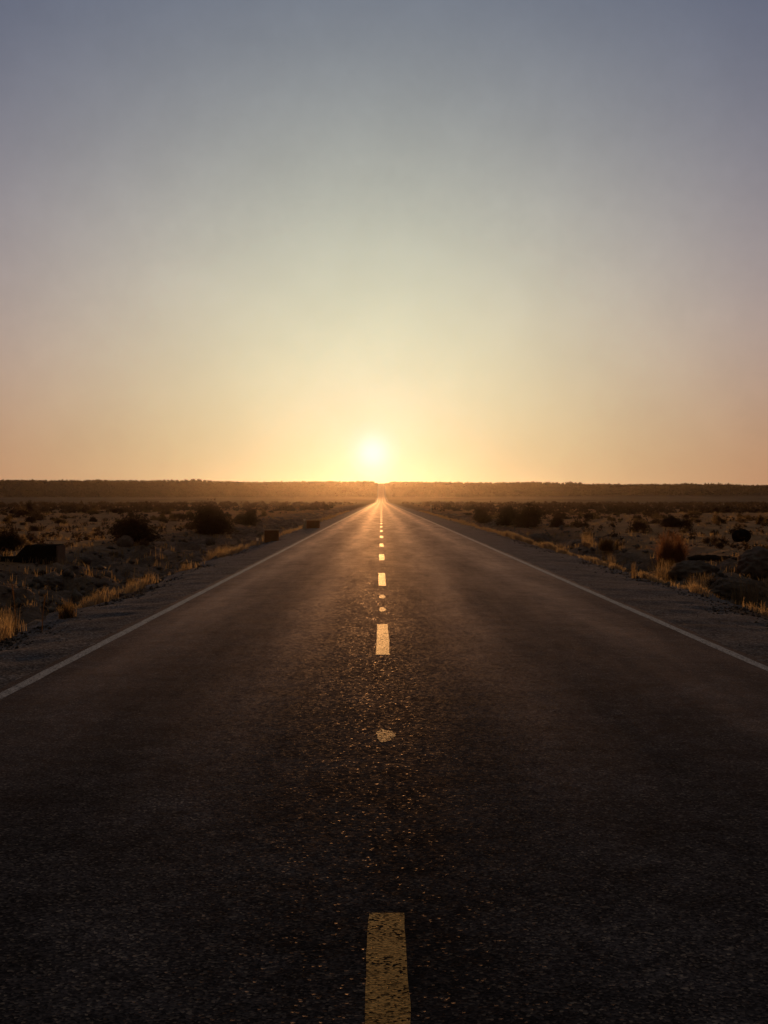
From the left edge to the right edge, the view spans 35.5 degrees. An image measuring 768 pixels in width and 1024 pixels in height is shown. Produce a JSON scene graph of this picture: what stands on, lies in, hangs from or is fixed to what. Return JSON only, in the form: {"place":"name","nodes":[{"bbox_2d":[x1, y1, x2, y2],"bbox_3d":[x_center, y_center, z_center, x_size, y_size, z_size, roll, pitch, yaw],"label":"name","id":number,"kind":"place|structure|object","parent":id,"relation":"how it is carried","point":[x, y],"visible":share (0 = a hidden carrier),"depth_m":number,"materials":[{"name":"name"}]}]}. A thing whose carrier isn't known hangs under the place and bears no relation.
{"place":"outdoors","nodes":[
{"label":"outdoors","id":0,"kind":"place"},
{"bbox_2d":[0,483,378,688],"bbox_3d":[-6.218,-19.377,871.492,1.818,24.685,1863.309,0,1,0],"label":"road shoulder","id":1,"kind":"object","parent":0,"point":[32,657],"visible":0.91,"depth_m":16.88},
{"bbox_2d":[12,585,16,637],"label":"dry stalk","id":2,"kind":"object","parent":1,"relation":"on","point":[14,607],"visible":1,"depth_m":14.54,"materials":[{"name":"brown plant"}]},
{"bbox_2d":[42,594,45,631],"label":"dry stalk","id":3,"kind":"object","parent":1,"relation":"on","point":[43,611],"visible":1,"depth_m":15.00,"materials":[{"name":"brown plant"}]},
{"bbox_2d":[0,483,767,1023],"bbox_3d":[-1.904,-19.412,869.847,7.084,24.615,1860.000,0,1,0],"label":"road","id":4,"kind":"structure","parent":0,"point":[380,761],"depth_m":6.21,"materials":[{"name":"grey asphalt"}]},
{"bbox_2d":[0,481,767,645],"bbox_3d":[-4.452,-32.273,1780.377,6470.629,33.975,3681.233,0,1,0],"label":"ground","id":5,"kind":"structure","parent":0,"point":[31,615],"depth_m":72.74,"materials":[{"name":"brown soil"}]},
{"bbox_2d":[1,514,12,522],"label":"sage shrub","id":6,"kind":"object","parent":5,"relation":"on","point":[7,519],"visible":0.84,"depth_m":92.16,"materials":[{"name":"brown plant"}]},
{"bbox_2d":[0,603,21,635],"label":"grass tuft","id":7,"kind":"object","parent":5,"relation":"on","point":[13,628],"visible":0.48,"depth_m":17.46,"materials":[{"name":"brown plant"}]},
{"bbox_2d":[5,620,19,634],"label":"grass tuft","id":8,"kind":"object","parent":5,"relation":"on","point":[11,628],"visible":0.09,"depth_m":17.95,"materials":[{"name":"brown plant"}]},
{"bbox_2d":[0,522,25,550],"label":"sagebrush","id":9,"kind":"object","parent":5,"relation":"on","point":[7,539],"visible":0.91,"depth_m":39.38,"materials":[{"name":"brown plant"}]},
{"bbox_2d":[12,507,33,517],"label":"sage shrub","id":10,"kind":"object","parent":5,"relation":"on","point":[19,512],"visible":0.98,"depth_m":109.78,"materials":[{"name":"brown plant"}]},
{"bbox_2d":[20,535,33,546],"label":"sage shrub","id":11,"kind":"object","parent":5,"relation":"on","point":[25,540],"visible":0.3,"depth_m":43.83,"materials":[{"name":"brown plant"}]},
{"bbox_2d":[23,500,37,511],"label":"sagebrush","id":12,"kind":"object","parent":5,"relation":"on","point":[29,505],"visible":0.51,"depth_m":139.63,"materials":[{"name":"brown plant"}]},
{"bbox_2d":[23,514,37,522],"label":"sage shrub","id":13,"kind":"object","parent":5,"relation":"on","point":[31,519],"visible":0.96,"depth_m":94.48,"materials":[{"name":"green plant"}]},
{"bbox_2d":[0,544,64,564],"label":"culvert head","id":14,"kind":"object","parent":5,"relation":"on","point":[42,552],"visible":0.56,"depth_m":31.94},
{"bbox_2d":[27,523,39,530],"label":"sage shrub","id":15,"kind":"object","parent":5,"relation":"on","point":[34,528],"visible":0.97,"depth_m":66.12,"materials":[{"name":"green plant"}]},
{"bbox_2d":[30,570,45,574],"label":"sage shrub","id":16,"kind":"object","parent":5,"relation":"on","point":[41,572],"visible":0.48,"depth_m":30.16,"materials":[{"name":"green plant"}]},
{"bbox_2d":[32,510,44,520],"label":"sage shrub","id":17,"kind":"object","parent":5,"relation":"on","point":[38,515],"visible":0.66,"depth_m":101.92,"materials":[{"name":"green plant"}]},
{"bbox_2d":[27,576,63,590],"bbox_3d":[-7.575,1.646,26.869,0.807,0.408,0.640,0,1,22],"label":"boulder","id":18,"kind":"object","parent":5,"relation":"on","point":[51,582],"visible":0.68,"depth_m":26.70,"materials":[{"name":"brown stone"}]},
{"bbox_2d":[51,516,68,523],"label":"sage shrub","id":19,"kind":"object","parent":5,"relation":"on","point":[57,520],"visible":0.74,"depth_m":90.03,"materials":[{"name":"brown plant"}]},
{"bbox_2d":[54,597,77,618],"bbox_3d":[-4.464,1.359,16.870,0.572,0.343,0.664,0,1,0],"label":"twiggy bush","id":20,"kind":"object","parent":5,"relation":"on","point":[66,612],"visible":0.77,"depth_m":16.76,"materials":[{"name":"brown plant"}]},
{"bbox_2d":[77,556,90,564],"bbox_3d":[-8.691,1.424,34.838,0.409,0.264,0.383,0,1,0],"label":"boulder","id":21,"kind":"object","parent":5,"relation":"on","point":[86,560],"visible":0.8,"depth_m":34.73,"materials":[{"name":"brown stone"}]},
{"bbox_2d":[87,504,100,513],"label":"sage shrub","id":22,"kind":"object","parent":5,"relation":"on","point":[92,511],"visible":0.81,"depth_m":126.80,"materials":[{"name":"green plant"}]},
{"bbox_2d":[111,507,121,512],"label":"sage shrub","id":23,"kind":"object","parent":5,"relation":"on","point":[115,510],"visible":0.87,"depth_m":136.79,"materials":[{"name":"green plant"}]},
{"bbox_2d":[116,535,133,546],"bbox_3d":[-9.222,1.123,42.719,0.618,0.605,0.560,0,1,0],"label":"boulder","id":24,"kind":"object","parent":5,"relation":"on","point":[125,541],"visible":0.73,"depth_m":42.56,"materials":[{"name":"brown stone"}]},
{"bbox_2d":[103,511,170,542],"bbox_3d":[-9.096,0.520,44.245,2.562,1.299,2.170,0,1,0],"label":"sagebrush","id":25,"kind":"object","parent":5,"relation":"on","point":[135,530],"visible":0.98,"depth_m":43.89,"materials":[{"name":"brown plant"}]},
{"bbox_2d":[150,515,161,520],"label":"sage shrub","id":26,"kind":"object","parent":5,"relation":"on","point":[154,518],"visible":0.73,"depth_m":104.89,"materials":[{"name":"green plant"}]},
{"bbox_2d":[0,511,349,641],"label":"verge grass","id":27,"kind":"structure","parent":5,"relation":"on","point":[99,599],"depth_m":22.57,"materials":[{"name":"plant"}]},
{"bbox_2d":[179,511,195,520],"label":"sage shrub","id":28,"kind":"object","parent":5,"relation":"on","point":[187,516],"visible":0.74,"depth_m":98.36,"materials":[{"name":"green plant"}]},
{"bbox_2d":[183,521,195,529],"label":"sage shrub","id":29,"kind":"object","parent":5,"relation":"on","point":[188,527],"visible":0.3,"depth_m":68.97,"materials":[{"name":"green plant"}]},
{"bbox_2d":[179,499,240,534],"bbox_3d":[-8.704,0.247,61.874,3.048,1.950,3.031,0,1,-37],"label":"sagebrush","id":30,"kind":"object","parent":5,"relation":"on","point":[212,521],"visible":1,"depth_m":61.34,"materials":[{"name":"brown plant"}]},
{"bbox_2d":[205,537,214,545],"bbox_3d":[-7.473,1.284,51.623,0.437,0.448,0.400,0,1,0],"label":"boulder","id":31,"kind":"object","parent":5,"relation":"on","point":[209,541],"visible":0.87,"depth_m":51.49,"materials":[{"name":"brown stone"}]},
{"bbox_2d":[206,547,221,560],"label":"grass tuft","id":32,"kind":"object","parent":5,"relation":"on","point":[211,553],"visible":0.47,"depth_m":36.50,"materials":[{"name":"brown plant"}]},
{"bbox_2d":[230,510,265,525],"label":"sagebrush","id":33,"kind":"object","parent":5,"relation":"on","point":[250,518],"visible":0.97,"depth_m":84.30,"materials":[{"name":"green plant"}]},
{"bbox_2d":[261,508,267,516],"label":"sage shrub","id":34,"kind":"object","parent":5,"relation":"on","point":[263,512],"visible":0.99,"depth_m":119.67,"materials":[{"name":"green plant"}]},
{"bbox_2d":[264,529,278,542],"bbox_3d":[-4.575,1.212,48.811,0.602,1.000,0.440,0,1,0],"label":"marker box","id":35,"kind":"object","parent":5,"relation":"on","point":[270,535],"visible":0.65,"depth_m":48.61,"materials":[{"name":"orange metal"}]},
{"bbox_2d":[306,520,319,528],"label":"marker box","id":36,"kind":"object","parent":5,"relation":"on","point":[312,523],"visible":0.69,"depth_m":68.57,"materials":[{"name":"orange metal"}]},
{"bbox_2d":[0,479,767,496],"bbox_3d":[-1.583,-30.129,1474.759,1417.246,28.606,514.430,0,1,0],"label":"ridge scrub","id":37,"kind":"object","parent":5,"relation":"on","point":[515,487],"visible":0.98,"depth_m":1405.98,"materials":[{"name":"brown plant"}]},
{"bbox_2d":[0,500,767,514],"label":"scrub","id":38,"kind":"object","parent":5,"relation":"on","point":[549,507],"visible":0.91,"depth_m":201.11,"materials":[{"name":"brown plant"}]},
{"bbox_2d":[0,516,767,640],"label":"bank rubble","id":39,"kind":"object","parent":5,"relation":"on","point":[101,583],"visible":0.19,"depth_m":32.32,"materials":[{"name":"brown stone"}]},
{"bbox_2d":[0,508,767,560],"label":"ground scrub","id":40,"kind":"object","parent":5,"relation":"on","point":[31,537],"visible":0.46,"depth_m":66.06,"materials":[{"name":"brown plant"}]},
{"bbox_2d":[0,528,767,675],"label":"shoulder gravel","id":41,"kind":"structure","parent":5,"relation":"on","point":[9,643],"depth_m":19.26,"materials":[{"name":"gravel"}]},
{"bbox_2d":[111,479,753,485],"bbox_3d":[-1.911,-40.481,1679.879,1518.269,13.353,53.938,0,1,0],"label":"skyline woodland","id":42,"kind":"object","parent":5,"relation":"on","point":[727,484],"visible":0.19,"depth_m":1671.52,"materials":[{"name":"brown plant"}]},
{"bbox_2d":[470,505,492,523],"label":"sagebrush","id":43,"kind":"object","parent":5,"relation":"on","point":[480,515],"visible":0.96,"depth_m":99.26,"materials":[{"name":"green plant"}]},
{"bbox_2d":[489,504,519,525],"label":"sagebrush","id":44,"kind":"object","parent":5,"relation":"on","point":[506,515],"visible":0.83,"depth_m":85.04,"materials":[{"name":"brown plant"}]},
{"bbox_2d":[510,501,550,527],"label":"sagebrush","id":45,"kind":"object","parent":5,"relation":"on","point":[528,517],"visible":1,"depth_m":77.06,"materials":[{"name":"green plant"}]},
{"bbox_2d":[526,534,543,542],"bbox_3d":[7.096,1.356,56.782,1.039,0.630,1.028,0,1,0],"label":"boulder","id":46,"kind":"object","parent":5,"relation":"on","point":[536,538],"visible":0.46,"depth_m":56.45,"materials":[{"name":"brown stone"}]},
{"bbox_2d":[548,513,564,527],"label":"sagebrush","id":47,"kind":"object","parent":5,"relation":"on","point":[557,521],"visible":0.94,"depth_m":74.09,"materials":[{"name":"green plant"}]},
{"bbox_2d":[554,511,565,516],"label":"sage shrub","id":48,"kind":"object","parent":5,"relation":"on","point":[562,515],"visible":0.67,"depth_m":115.63,"materials":[{"name":"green plant"}]},
{"bbox_2d":[575,522,589,527],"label":"sage shrub","id":49,"kind":"object","parent":5,"relation":"on","point":[584,524],"visible":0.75,"depth_m":70.44,"materials":[{"name":"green plant"}]},
{"bbox_2d":[581,530,596,545],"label":"grass tuft","id":50,"kind":"object","parent":5,"relation":"on","point":[584,539],"visible":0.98,"depth_m":47.26,"materials":[{"name":"brown plant"}]},
{"bbox_2d":[583,511,595,519],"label":"sage shrub","id":51,"kind":"object","parent":5,"relation":"on","point":[589,515],"visible":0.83,"depth_m":98.96,"materials":[{"name":"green plant"}]},
{"bbox_2d":[419,510,767,616],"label":"verge grass","id":52,"kind":"structure","parent":5,"relation":"on","point":[593,560],"depth_m":33.07,"materials":[{"name":"plant"}]},
{"bbox_2d":[596,536,621,550],"bbox_3d":[8.125,1.045,42.641,1.404,0.647,1.228,0,1,0],"label":"twiggy bush","id":53,"kind":"object","parent":5,"relation":"on","point":[607,544],"visible":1,"depth_m":42.48,"materials":[{"name":"brown plant"}]},
{"bbox_2d":[603,552,615,564],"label":"grass tuft","id":54,"kind":"object","parent":5,"relation":"on","point":[611,559],"visible":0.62,"depth_m":37.42,"materials":[{"name":"brown plant"}]},
{"bbox_2d":[607,516,615,520],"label":"sage shrub","id":55,"kind":"object","parent":5,"relation":"on","point":[610,519],"visible":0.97,"depth_m":95.36,"materials":[{"name":"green plant"}]},
{"bbox_2d":[614,508,627,513],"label":"sage shrub","id":56,"kind":"object","parent":5,"relation":"on","point":[619,511],"visible":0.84,"depth_m":146.81,"materials":[{"name":"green plant"}]},
{"bbox_2d":[631,514,641,520],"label":"sage shrub","id":57,"kind":"object","parent":5,"relation":"on","point":[638,516],"visible":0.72,"depth_m":98.14,"materials":[{"name":"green plant"}]},
{"bbox_2d":[626,519,650,531],"bbox_3d":[13.564,0.737,64.046,1.389,0.922,1.327,0,1,21],"label":"sage shrub","id":58,"kind":"object","parent":5,"relation":"on","point":[637,525],"visible":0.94,"depth_m":63.80,"materials":[{"name":"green plant"}]},
{"bbox_2d":[648,517,660,523],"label":"sage shrub","id":59,"kind":"object","parent":5,"relation":"on","point":[654,520],"visible":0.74,"depth_m":82.12,"materials":[{"name":"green plant"}]},
{"bbox_2d":[651,513,662,518],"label":"sage shrub","id":60,"kind":"object","parent":5,"relation":"on","point":[656,515],"visible":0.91,"depth_m":103.64,"materials":[{"name":"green plant"}]},
{"bbox_2d":[647,559,682,582],"bbox_3d":[6.681,1.366,28.702,1.009,0.670,0.969,0,1,0],"label":"grass tuft","id":61,"kind":"object","parent":5,"relation":"on","point":[661,575],"visible":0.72,"depth_m":28.56,"materials":[{"name":"plant"}]},
{"bbox_2d":[655,514,679,527],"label":"sagebrush","id":62,"kind":"object","parent":5,"relation":"on","point":[667,520],"visible":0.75,"depth_m":73.92,"materials":[{"name":"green plant"}]},
{"bbox_2d":[646,529,696,565],"bbox_3d":[8.793,1.032,37.209,2.388,1.291,2.406,0,1,19],"label":"twiggy bush","id":63,"kind":"object","parent":5,"relation":"on","point":[670,552],"visible":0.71,"depth_m":37.20,"materials":[{"name":"brown plant"}]},
{"bbox_2d":[672,516,693,529],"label":"sage shrub","id":64,"kind":"object","parent":5,"relation":"on","point":[681,524],"visible":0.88,"depth_m":71.92,"materials":[{"name":"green plant"}]},
{"bbox_2d":[665,560,721,581],"bbox_3d":[7.358,1.507,28.718,1.292,0.722,1.008,0,1,-27],"label":"boulder","id":65,"kind":"object","parent":5,"relation":"on","point":[685,569],"visible":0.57,"depth_m":28.37,"materials":[{"name":"brown stone"}]},
{"bbox_2d":[687,571,713,590],"bbox_3d":[6.755,1.454,25.487,0.825,0.496,0.829,0,1,28],"label":"grass tuft","id":66,"kind":"object","parent":5,"relation":"on","point":[703,585],"visible":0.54,"depth_m":25.44,"materials":[{"name":"plant"}]},
{"bbox_2d":[699,536,713,543],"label":"sage shrub","id":67,"kind":"object","parent":5,"relation":"on","point":[705,541],"visible":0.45,"depth_m":47.86,"materials":[{"name":"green plant"}]},
{"bbox_2d":[687,555,736,561],"bbox_3d":[9.006,1.274,32.604,1.500,0.231,0.250,0,1,6],"label":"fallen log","id":68,"kind":"object","parent":5,"relation":"on","point":[715,558],"visible":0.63,"depth_m":32.57,"materials":[{"name":"brown wood"}]},
{"bbox_2d":[706,576,719,586],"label":"sage shrub","id":69,"kind":"object","parent":5,"relation":"on","point":[713,581],"visible":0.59,"depth_m":25.30,"materials":[{"name":"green plant"}]},
{"bbox_2d":[709,530,719,534],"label":"sage shrub","id":70,"kind":"object","parent":5,"relation":"on","point":[714,532],"visible":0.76,"depth_m":64.47,"materials":[{"name":"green plant"}]},
{"bbox_2d":[707,537,726,543],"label":"sage shrub","id":71,"kind":"object","parent":5,"relation":"on","point":[722,540],"visible":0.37,"depth_m":46.13,"materials":[{"name":"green plant"}]},
{"bbox_2d":[712,506,721,512],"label":"sage shrub","id":72,"kind":"object","parent":5,"relation":"on","point":[717,509],"visible":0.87,"depth_m":138.00,"materials":[{"name":"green plant"}]},
{"bbox_2d":[714,541,724,548],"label":"sage shrub","id":73,"kind":"object","parent":5,"relation":"on","point":[720,545],"visible":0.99,"depth_m":39.93,"materials":[{"name":"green plant"}]},
{"bbox_2d":[712,512,728,523],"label":"sage shrub","id":74,"kind":"object","parent":5,"relation":"on","point":[718,519],"visible":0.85,"depth_m":83.17,"materials":[{"name":"brown plant"}]},
{"bbox_2d":[719,503,733,512],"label":"sage shrub","id":75,"kind":"object","parent":5,"relation":"on","point":[724,507],"visible":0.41,"depth_m":146.69,"materials":[{"name":"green plant"}]},
{"bbox_2d":[721,508,731,512],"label":"sage shrub","id":76,"kind":"object","parent":5,"relation":"on","point":[727,510],"visible":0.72,"depth_m":144.15,"materials":[{"name":"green plant"}]},
{"bbox_2d":[728,524,744,534],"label":"sage shrub","id":77,"kind":"object","parent":5,"relation":"on","point":[731,530],"visible":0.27,"depth_m":63.59,"materials":[{"name":"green plant"}]},
{"bbox_2d":[708,577,765,599],"bbox_3d":[7.364,1.721,25.066,1.195,0.731,0.838,0,1,23],"label":"boulder","id":78,"kind":"object","parent":5,"relation":"on","point":[721,589],"visible":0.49,"depth_m":24.83,"materials":[{"name":"brown stone"}]},
{"bbox_2d":[732,529,750,541],"bbox_3d":[15.626,1.054,52.458,0.828,0.649,0.658,0,1,0],"label":"boulder","id":79,"kind":"object","parent":5,"relation":"on","point":[740,535],"visible":0.9,"depth_m":52.23,"materials":[{"name":"black stone"}]},
{"bbox_2d":[735,515,751,522],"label":"sage shrub","id":80,"kind":"object","parent":5,"relation":"on","point":[742,519],"visible":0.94,"depth_m":86.85,"materials":[{"name":"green plant"}]},
{"bbox_2d":[727,578,767,607],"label":"grass tuft","id":81,"kind":"object","parent":5,"relation":"on","point":[742,596],"visible":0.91,"depth_m":24.30,"materials":[{"name":"plant"}]},
{"bbox_2d":[735,546,767,579],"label":"boulder","id":82,"kind":"object","parent":5,"relation":"on","point":[753,562],"visible":0.73,"depth_m":28.50,"materials":[{"name":"brown stone"}]},
{"bbox_2d":[754,515,767,524],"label":"sage shrub","id":83,"kind":"object","parent":5,"relation":"on","point":[759,519],"visible":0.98,"depth_m":79.14,"materials":[{"name":"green plant"}]},
{"bbox_2d":[761,504,767,511],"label":"sage shrub","id":84,"kind":"object","parent":5,"relation":"on","point":[765,508],"visible":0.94,"depth_m":137.50,"materials":[{"name":"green plant"}]},
{"bbox_2d":[0,0,767,485],"label":"sky","id":85,"kind":"structure","parent":0,"point":[377,241],"materials":[{"name":"blue"}]},
{"bbox_2d":[384,483,767,662],"bbox_3d":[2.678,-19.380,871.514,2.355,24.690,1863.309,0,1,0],"label":"road shoulder","id":86,"kind":"object","parent":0,"point":[730,630],"visible":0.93,"depth_m":20.29},
{"bbox_2d":[631,561,636,578],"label":"grass tuft","id":87,"kind":"object","parent":86,"relation":"on","point":[633,575],"visible":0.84,"depth_m":25.25,"materials":[{"name":"plant"}]}
]}

